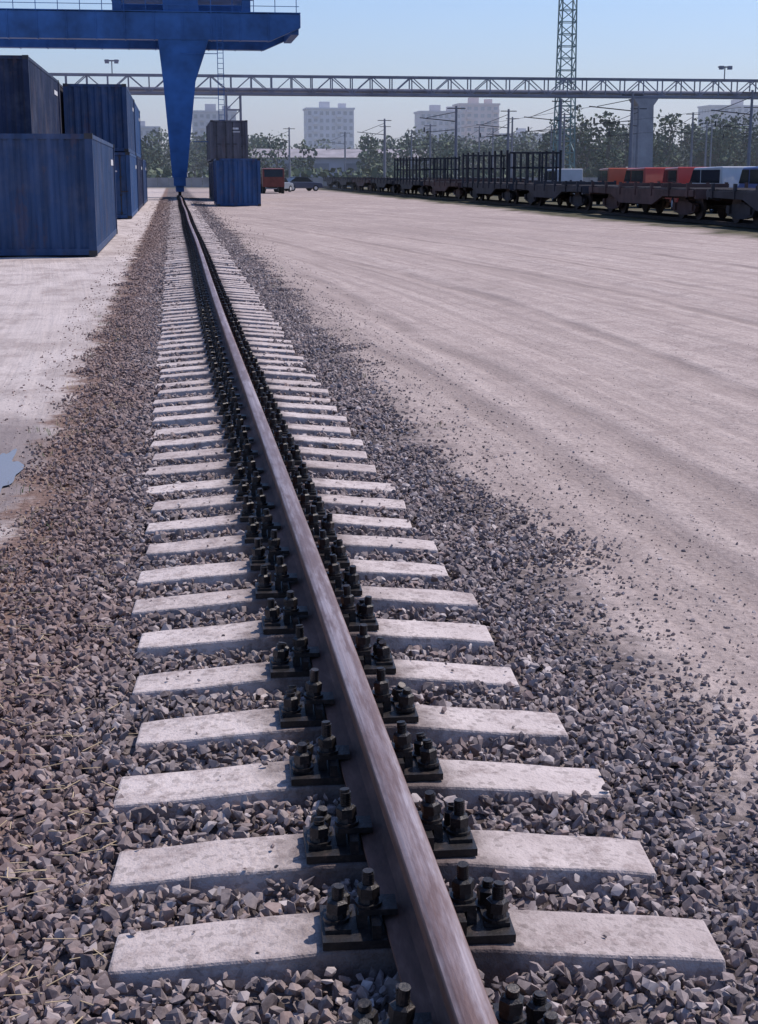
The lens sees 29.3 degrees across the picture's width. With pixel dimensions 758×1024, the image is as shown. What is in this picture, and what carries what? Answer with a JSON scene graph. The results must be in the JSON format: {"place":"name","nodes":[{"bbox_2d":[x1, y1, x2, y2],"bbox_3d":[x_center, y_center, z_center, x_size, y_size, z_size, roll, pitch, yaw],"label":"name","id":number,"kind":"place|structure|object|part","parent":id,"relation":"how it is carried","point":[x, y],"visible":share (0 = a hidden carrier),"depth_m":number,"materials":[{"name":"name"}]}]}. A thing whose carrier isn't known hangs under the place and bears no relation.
{"place":"outdoors","nodes":[
{"label":"outdoors","id":0,"kind":"place"},
{"bbox_2d":[141,128,160,176],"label":"walls","id":1,"kind":"structure","parent":0,"point":[143,130],"depth_m":497.39,"materials":[{"name":"grey concrete"}]},
{"bbox_2d":[141,131,157,144],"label":"windows","id":2,"kind":"structure","parent":1,"relation":"attached to","point":[148,135],"depth_m":497.52,"materials":[{"name":"grey glass"}]},
{"bbox_2d":[140,121,160,127],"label":"roof","id":3,"kind":"structure","parent":1,"relation":"on","point":[142,124],"depth_m":497.03,"materials":[{"name":"grey concrete"}]},
{"bbox_2d":[192,112,235,177],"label":"walls","id":4,"kind":"structure","parent":0,"point":[205,121],"depth_m":537.68,"materials":[{"name":"grey concrete"}]},
{"bbox_2d":[192,114,234,172],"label":"windows","id":5,"kind":"structure","parent":4,"relation":"attached to","point":[202,123],"depth_m":537.61,"materials":[{"name":"grey glass"}]},
{"bbox_2d":[199,117,229,136],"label":"balconies","id":6,"kind":"structure","parent":4,"relation":"attached to","point":[201,119],"depth_m":536.65,"materials":[{"name":"grey concrete"}]},
{"bbox_2d":[193,104,236,112],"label":"roof","id":7,"kind":"structure","parent":4,"relation":"on","point":[210,107],"depth_m":540.32,"materials":[{"name":"grey concrete"}]},
{"bbox_2d":[0,228,440,1023],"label":"dry grass","id":8,"kind":"structure","parent":0,"point":[68,734],"depth_m":5.00,"materials":[{"name":"plant"}]},
{"bbox_2d":[304,109,353,148],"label":"walls","id":9,"kind":"structure","parent":0,"point":[324,124],"depth_m":583.23,"materials":[{"name":"grey concrete"}]},
{"bbox_2d":[313,114,341,146],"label":"balconies","id":10,"kind":"structure","parent":9,"relation":"attached to","point":[317,123],"depth_m":581.99,"materials":[{"name":"white concrete"}]},
{"bbox_2d":[304,111,352,148],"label":"windows","id":11,"kind":"structure","parent":9,"relation":"attached to","point":[333,127],"depth_m":583.20,"materials":[{"name":"grey glass"}]},
{"bbox_2d":[303,102,354,110],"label":"roof","id":12,"kind":"structure","parent":9,"relation":"on","point":[326,105],"depth_m":584.85,"materials":[{"name":"grey concrete"}]},
{"bbox_2d":[0,175,757,1023],"bbox_3d":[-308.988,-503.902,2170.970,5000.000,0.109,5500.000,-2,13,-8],"label":"ground","id":13,"kind":"structure","parent":0,"point":[670,307],"depth_m":12.76,"materials":[{"name":"beige concrete"}]},
{"bbox_2d":[0,449,23,491],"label":"puddle","id":14,"kind":"object","parent":13,"relation":"on","point":[10,469],"visible":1,"depth_m":8.83,"materials":[{"name":"blue liquid"}]},
{"bbox_2d":[0,133,117,255],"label":"shipping container","id":15,"kind":"object","parent":13,"relation":"on","point":[57,194],"visible":1,"depth_m":31.29,"materials":[{"name":"blue paint"}]},
{"bbox_2d":[114,152,138,218],"bbox_3d":[-11.926,-14.328,63.467,2.445,2.591,12.224,-2,13,-8],"label":"shipping container","id":16,"kind":"object","parent":13,"relation":"on","point":[126,179],"visible":0.39,"depth_m":57.86,"materials":[{"name":"blue paint"}]},
{"bbox_2d":[63,83,135,155],"bbox_3d":[-11.981,-16.884,62.980,2.445,2.591,12.200,-2,13,-8],"label":"shipping container","id":17,"kind":"object","parent":16,"relation":"on","point":[105,112],"visible":0.87,"depth_m":57.12,"materials":[{"name":"blue paint"}]},
{"bbox_2d":[137,157,143,209],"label":"shipping container","id":18,"kind":"object","parent":13,"relation":"on","point":[140,182],"visible":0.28,"depth_m":76.26,"materials":[{"name":"blue paint"}]},
{"bbox_2d":[134,100,141,157],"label":"shipping container","id":19,"kind":"object","parent":18,"relation":"on","point":[137,131],"visible":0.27,"depth_m":75.88,"materials":[{"name":"blue paint"}]},
{"bbox_2d":[142,159,147,203],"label":"shipping container","id":20,"kind":"object","parent":13,"relation":"on","point":[145,181],"visible":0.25,"depth_m":89.30,"materials":[{"name":"blue paint"}]},
{"bbox_2d":[208,161,213,199],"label":"shipping container","id":21,"kind":"object","parent":13,"relation":"on","point":[211,184],"visible":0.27,"depth_m":102.22,"materials":[{"name":"blue paint"}]},
{"bbox_2d":[206,120,247,161],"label":"shipping container","id":22,"kind":"object","parent":21,"relation":"on","point":[226,139],"visible":0.88,"depth_m":95.66,"materials":[{"name":"grey paint"}]},
{"bbox_2d":[213,158,260,205],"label":"shipping container","id":23,"kind":"object","parent":13,"relation":"on","point":[237,182],"visible":1,"depth_m":80.72,"materials":[{"name":"blue paint"}]},
{"bbox_2d":[261,168,283,193],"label":"truck","id":24,"kind":"object","parent":13,"relation":"on","point":[272,177],"visible":0.91,"depth_m":133.51,"materials":[{"name":"red paint"}]},
{"bbox_2d":[265,177,293,191],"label":"parked car","id":25,"kind":"object","parent":13,"relation":"on","point":[289,186],"visible":0.42,"depth_m":146.63,"materials":[{"name":"paint"}]},
{"bbox_2d":[266,127,294,176],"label":"catenary pole","id":26,"kind":"object","parent":13,"relation":"on","point":[288,131],"visible":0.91,"depth_m":198.90,"materials":[{"name":"concrete"}]},
{"bbox_2d":[284,177,322,190],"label":"parked car","id":27,"kind":"object","parent":13,"relation":"on","point":[307,183],"visible":0.58,"depth_m":153.83,"materials":[{"name":"paint"}]},
{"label":"windows","id":28,"kind":"part","parent":27,"relation":"part of","materials":[{"name":"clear glass"}]},
{"bbox_2d":[326,132,345,170],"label":"catenary pole","id":29,"kind":"object","parent":13,"relation":"on","point":[344,135],"visible":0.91,"depth_m":219.50,"materials":[{"name":"concrete"}]},
{"bbox_2d":[248,149,431,177],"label":"warehouse","id":30,"kind":"structure","parent":13,"relation":"on","point":[328,159],"depth_m":256.52,"materials":[{"name":"grey metal"}]},
{"bbox_2d":[263,163,418,176],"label":"doors and windows","id":31,"kind":"structure","parent":30,"relation":"in","point":[317,165],"depth_m":256.05,"materials":[{"name":"grey glass"}]},
{"bbox_2d":[147,177,597,186],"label":"concrete fence","id":32,"kind":"object","parent":13,"relation":"on","point":[169,182],"visible":0.15,"depth_m":196.48,"materials":[{"name":"grey concrete"}]},
{"bbox_2d":[359,119,390,189],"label":"catenary pole","id":33,"kind":"object","parent":13,"relation":"on","point":[384,158],"visible":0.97,"depth_m":168.38,"materials":[{"name":"concrete"}]},
{"bbox_2d":[363,126,390,148],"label":"catenary pole","id":34,"kind":"object","parent":13,"relation":"on","point":[375,134],"visible":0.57,"depth_m":205.22,"materials":[{"name":"concrete"}]},
{"bbox_2d":[0,197,757,1023],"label":"ballast stones","id":35,"kind":"object","parent":13,"relation":"on","point":[110,487],"visible":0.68,"depth_m":4.80,"materials":[{"name":"grey gravel"}]},
{"bbox_2d":[393,130,411,168],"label":"catenary pole","id":36,"kind":"object","parent":13,"relation":"on","point":[408,149],"visible":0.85,"depth_m":225.69,"materials":[{"name":"concrete"}]},
{"bbox_2d":[49,59,757,167],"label":"truss pipe bridge","id":37,"kind":"structure","parent":13,"relation":"on","point":[648,99],"depth_m":146.65,"materials":[{"name":"grey metal"}]},
{"bbox_2d":[107,197,725,994],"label":"railway sleepers","id":38,"kind":"object","parent":13,"relation":"on","point":[275,947],"visible":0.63,"depth_m":4.28,"materials":[{"name":"concrete"}]},
{"bbox_2d":[178,193,497,1023],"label":"crane rail","id":39,"kind":"object","parent":38,"relation":"on","point":[438,973],"visible":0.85,"depth_m":3.79,"materials":[{"name":"grey metal"}]},
{"bbox_2d":[0,0,300,194],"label":"gantry crane","id":40,"kind":"object","parent":39,"relation":"on","point":[182,36],"visible":0.87,"depth_m":101.94,"materials":[{"name":"blue paint"}]},
{"bbox_2d":[177,195,562,1023],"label":"rail fasteners","id":41,"kind":"object","parent":38,"relation":"on","point":[483,913],"visible":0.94,"depth_m":4.52,"materials":[{"name":"metal"}]},
{"bbox_2d":[406,124,436,168],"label":"catenary pole","id":42,"kind":"object","parent":13,"relation":"on","point":[429,138],"visible":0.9,"depth_m":186.60,"materials":[{"name":"concrete"}]},
{"bbox_2d":[147,165,696,185],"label":"bushes","id":43,"kind":"object","parent":13,"relation":"on","point":[152,172],"visible":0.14,"depth_m":206.56,"materials":[{"name":"green plant"}]},
{"bbox_2d":[420,106,465,194],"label":"catenary pole","id":44,"kind":"object","parent":13,"relation":"on","point":[455,141],"visible":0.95,"depth_m":125.65,"materials":[{"name":"concrete"}]},
{"bbox_2d":[141,104,757,177],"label":"distant trees","id":45,"kind":"object","parent":13,"relation":"on","point":[726,151],"visible":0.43,"depth_m":233.35,"materials":[{"name":"green plant"}]},
{"bbox_2d":[457,126,484,154],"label":"catenary pole","id":46,"kind":"object","parent":13,"relation":"on","point":[478,142],"visible":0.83,"depth_m":209.13,"materials":[{"name":"concrete"}]},
{"bbox_2d":[350,107,748,153],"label":"overhead wires","id":47,"kind":"object","parent":46,"relation":"attached to","point":[568,127],"visible":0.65,"depth_m":142.60,"materials":[{"name":"metal"}]},
{"bbox_2d":[473,128,493,174],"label":"catenary pole","id":48,"kind":"object","parent":13,"relation":"on","point":[492,145],"visible":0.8,"depth_m":232.41,"materials":[{"name":"concrete"}]},
{"bbox_2d":[477,109,516,149],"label":"catenary pole","id":49,"kind":"object","parent":13,"relation":"on","point":[508,120],"visible":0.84,"depth_m":143.10,"materials":[{"name":"concrete"}]},
{"bbox_2d":[489,117,517,177],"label":"catenary pole","id":50,"kind":"object","parent":13,"relation":"on","point":[511,163],"visible":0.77,"depth_m":176.25,"materials":[{"name":"concrete"}]},
{"bbox_2d":[323,186,757,228],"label":"yard track rails","id":51,"kind":"object","parent":13,"relation":"on","point":[705,220],"visible":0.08,"depth_m":66.50,"materials":[{"name":"metal"}]},
{"bbox_2d":[323,177,349,188],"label":"flat wagon","id":52,"kind":"object","parent":51,"relation":"on","point":[331,181],"visible":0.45,"depth_m":170.79,"materials":[{"name":"paint"}]},
{"bbox_2d":[336,177,378,189],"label":"flat wagon","id":53,"kind":"object","parent":51,"relation":"on","point":[344,183],"visible":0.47,"depth_m":156.85,"materials":[{"name":"paint"}]},
{"bbox_2d":[352,177,399,191],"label":"flat wagon","id":54,"kind":"object","parent":51,"relation":"on","point":[362,182],"visible":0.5,"depth_m":141.23,"materials":[{"name":"brown paint"}]},
{"bbox_2d":[371,178,421,193],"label":"flat wagon","id":55,"kind":"object","parent":51,"relation":"on","point":[382,183],"visible":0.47,"depth_m":126.47,"materials":[{"name":"paint"}]},
{"bbox_2d":[394,156,459,195],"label":"flat wagon","id":56,"kind":"object","parent":51,"relation":"on","point":[413,184],"visible":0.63,"depth_m":112.76,"materials":[{"name":"paint"}]},
{"bbox_2d":[420,177,465,179],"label":"flat wagon","id":57,"kind":"object","parent":51,"relation":"on","point":[438,178],"visible":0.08,"depth_m":156.82,"materials":[{"name":"brown paint"}]},
{"bbox_2d":[423,178,492,199],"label":"flat wagon","id":58,"kind":"object","parent":51,"relation":"on","point":[439,186],"visible":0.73,"depth_m":98.62,"materials":[{"name":"brown paint"}]},
{"bbox_2d":[461,150,561,203],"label":"flat wagon","id":59,"kind":"object","parent":51,"relation":"on","point":[501,188],"visible":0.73,"depth_m":84.51,"materials":[{"name":"paint"}]},
{"bbox_2d":[485,178,537,190],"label":"flat wagon","id":60,"kind":"object","parent":51,"relation":"on","point":[498,179],"visible":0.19,"depth_m":123.28,"materials":[{"name":"brown paint"}]},
{"bbox_2d":[514,180,642,209],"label":"flat wagon","id":61,"kind":"object","parent":51,"relation":"on","point":[559,191],"visible":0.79,"depth_m":70.16,"materials":[{"name":"paint"}]},
{"bbox_2d":[589,181,755,219],"bbox_3d":[11.730,-12.569,58.242,3.100,1.325,14.800,-2,13,-8],"label":"flat wagon","id":62,"kind":"object","parent":51,"relation":"on","point":[692,199],"visible":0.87,"depth_m":55.66,"materials":[{"name":"brown paint"}]},
{"bbox_2d":[706,183,757,224],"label":"flat wagon","id":63,"kind":"object","parent":51,"relation":"on","point":[744,205],"visible":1,"depth_m":48.17,"materials":[{"name":"paint"}]},
{"bbox_2d":[533,126,551,166],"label":"catenary pole","id":64,"kind":"object","parent":13,"relation":"on","point":[550,144],"visible":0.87,"depth_m":223.73,"materials":[{"name":"concrete"}]},
{"bbox_2d":[525,99,569,166],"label":"catenary pole","id":65,"kind":"object","parent":13,"relation":"on","point":[560,129],"visible":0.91,"depth_m":123.91,"materials":[{"name":"concrete"}]},
{"bbox_2d":[539,113,571,168],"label":"catenary pole","id":66,"kind":"object","parent":13,"relation":"on","point":[563,150],"visible":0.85,"depth_m":164.02,"materials":[{"name":"concrete"}]},
{"bbox_2d":[543,169,582,201],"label":"parked van","id":67,"kind":"object","parent":13,"relation":"on","point":[572,174],"visible":0.15,"depth_m":93.92,"materials":[{"name":"paint"}]},
{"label":"windows","id":68,"kind":"part","parent":67,"relation":"part of","materials":[{"name":"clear glass"}]},
{"bbox_2d":[552,0,577,168],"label":"lattice light mast","id":69,"kind":"object","parent":13,"relation":"on","point":[570,106],"visible":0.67,"depth_m":190.06,"materials":[{"name":"green paint"}]},
{"bbox_2d":[596,168,634,204],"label":"parked van","id":70,"kind":"object","parent":13,"relation":"on","point":[617,175],"visible":0.14,"depth_m":82.32,"materials":[{"name":"paint"}]},
{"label":"windows","id":71,"kind":"part","parent":70,"relation":"part of","materials":[{"name":"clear glass"}]},
{"bbox_2d":[589,92,643,167],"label":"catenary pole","id":72,"kind":"object","parent":13,"relation":"on","point":[632,94],"visible":0.91,"depth_m":104.68,"materials":[{"name":"concrete"}]},
{"bbox_2d":[608,106,646,167],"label":"catenary pole","id":73,"kind":"object","parent":13,"relation":"on","point":[637,142],"visible":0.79,"depth_m":138.00,"materials":[{"name":"concrete"}]},
{"bbox_2d":[624,167,673,207],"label":"parked van","id":74,"kind":"object","parent":13,"relation":"on","point":[647,174],"visible":0.2,"depth_m":76.56,"materials":[{"name":"paint"}]},
{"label":"windows","id":75,"kind":"part","parent":74,"relation":"part of","materials":[{"name":"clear glass"}]},
{"bbox_2d":[665,112,699,166],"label":"catenary pole","id":76,"kind":"object","parent":13,"relation":"on","point":[691,147],"visible":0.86,"depth_m":162.92,"materials":[{"name":"concrete"}]},
{"bbox_2d":[662,167,707,209],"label":"parked van","id":77,"kind":"object","parent":13,"relation":"on","point":[682,175],"visible":0.14,"depth_m":71.41,"materials":[{"name":"paint"}]},
{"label":"windows","id":78,"kind":"part","parent":77,"relation":"part of","materials":[{"name":"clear glass"}]},
{"bbox_2d":[684,122,707,166],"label":"catenary pole","id":79,"kind":"object","parent":13,"relation":"on","point":[706,126],"visible":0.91,"depth_m":191.59,"materials":[{"name":"concrete"}]},
{"bbox_2d":[694,124,716,166],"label":"catenary pole","id":80,"kind":"object","parent":13,"relation":"on","point":[710,143],"visible":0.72,"depth_m":217.01,"materials":[{"name":"concrete"}]},
{"bbox_2d":[690,166,755,212],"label":"parked van","id":81,"kind":"object","parent":13,"relation":"on","point":[730,175],"visible":0.16,"depth_m":66.20,"materials":[{"name":"paint"}]},
{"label":"windows","id":82,"kind":"part","parent":81,"relation":"part of","materials":[{"name":"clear glass"}]},
{"bbox_2d":[711,90,757,165],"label":"catenary pole","id":83,"kind":"object","parent":13,"relation":"on","point":[752,92],"visible":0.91,"depth_m":110.96,"materials":[{"name":"concrete"}]},
{"bbox_2d":[720,107,757,137],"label":"catenary pole","id":84,"kind":"object","parent":13,"relation":"on","point":[736,119],"visible":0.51,"depth_m":146.22,"materials":[{"name":"metal"}]},
{"bbox_2d":[737,167,757,187],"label":"parked van","id":85,"kind":"object","parent":13,"relation":"on","point":[749,175],"visible":0.23,"depth_m":62.81,"materials":[{"name":"paint"}]},
{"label":"windows","id":86,"kind":"part","parent":85,"relation":"part of","materials":[{"name":"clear glass"}]},
{"bbox_3d":[-12.520,-11.102,49.621,2.445,2.591,12.224,-2,13,-8],"label":"shipping container","id":87,"kind":"object","parent":13,"relation":"on","visible":0},
{"bbox_2d":[0,55,60,133],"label":"shipping container","id":88,"kind":"object","parent":87,"relation":"on","point":[29,96],"visible":0.81,"depth_m":43.58,"materials":[{"name":"blue paint"}]},
{"bbox_2d":[0,234,757,767],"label":"loose gravel","id":89,"kind":"structure","parent":0,"point":[560,508],"depth_m":7.97,"materials":[{"name":"grey gravel"}]},
{"bbox_2d":[0,0,757,172],"label":"sky","id":90,"kind":"structure","parent":0,"point":[674,39],"materials":[{"name":"blue"}]},
{"bbox_2d":[414,113,460,143],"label":"building","id":91,"kind":"structure","parent":0,"point":[443,126],"depth_m":589.03,"materials":[{"name":"grey concrete"}]},
{"bbox_2d":[415,114,459,138],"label":"windows","id":92,"kind":"structure","parent":91,"relation":"attached to","point":[434,122],"depth_m":588.63,"materials":[{"name":"grey glass"}]},
{"bbox_2d":[414,105,462,113],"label":"roof","id":93,"kind":"structure","parent":91,"relation":"on","point":[434,108],"depth_m":591.04,"materials":[{"name":"grey concrete"}]},
{"bbox_2d":[426,117,454,145],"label":"balconies","id":94,"kind":"structure","parent":91,"relation":"attached to","point":[452,118],"depth_m":587.90,"materials":[{"name":"white concrete"}]},
{"bbox_2d":[453,105,498,176],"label":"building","id":95,"kind":"structure","parent":0,"point":[479,112],"depth_m":610.27,"materials":[{"name":"grey concrete"}]},
{"bbox_2d":[452,98,499,105],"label":"roof","id":96,"kind":"structure","parent":95,"relation":"on","point":[473,101],"depth_m":612.02,"materials":[{"name":"grey concrete"}]},
{"bbox_2d":[458,107,497,144],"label":"windows","id":97,"kind":"structure","parent":95,"relation":"attached to","point":[476,122],"depth_m":610.39,"materials":[{"name":"grey glass"}]},
{"bbox_2d":[466,109,499,152],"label":"balconies","id":98,"kind":"structure","parent":95,"relation":"attached to","point":[471,125],"depth_m":609.66,"materials":[{"name":"white concrete"}]},
{"bbox_2d":[499,128,571,134],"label":"roof","id":99,"kind":"structure","parent":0,"point":[520,130],"depth_m":696.38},
{"bbox_2d":[499,135,585,151],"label":"walls","id":100,"kind":"structure","parent":0,"point":[526,139],"depth_m":694.37,"materials":[{"name":"grey concrete"}]},
{"bbox_2d":[697,107,757,137],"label":"walls","id":101,"kind":"structure","parent":0,"point":[703,114],"depth_m":604.75,"materials":[{"name":"grey concrete"}]},
{"bbox_2d":[697,99,757,107],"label":"roof","id":102,"kind":"structure","parent":101,"relation":"on","point":[739,104],"depth_m":604.46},
{"bbox_2d":[698,109,757,143],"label":"windows","id":103,"kind":"structure","parent":101,"relation":"attached to","point":[739,110],"depth_m":604.67,"materials":[{"name":"grey glass"}]},
{"bbox_2d":[716,112,749,135],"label":"balconies","id":104,"kind":"structure","parent":101,"relation":"attached to","point":[719,113],"depth_m":603.67,"materials":[{"name":"grey concrete"}]},
{"bbox_3d":[-14.374,-14.136,62.645,2.445,2.591,12.224,-2,13,-8],"label":"shipping container","id":105,"kind":"object","parent":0,"visible":0},
{"bbox_2d":[59,82,64,133],"bbox_3d":[-14.380,-16.645,61.956,2.445,2.591,12.224,-2,13,-8],"label":"shipping container","id":106,"kind":"object","parent":105,"relation":"on","point":[62,109],"visible":0.04,"depth_m":57.48,"materials":[{"name":"grey paint"}]}
]}

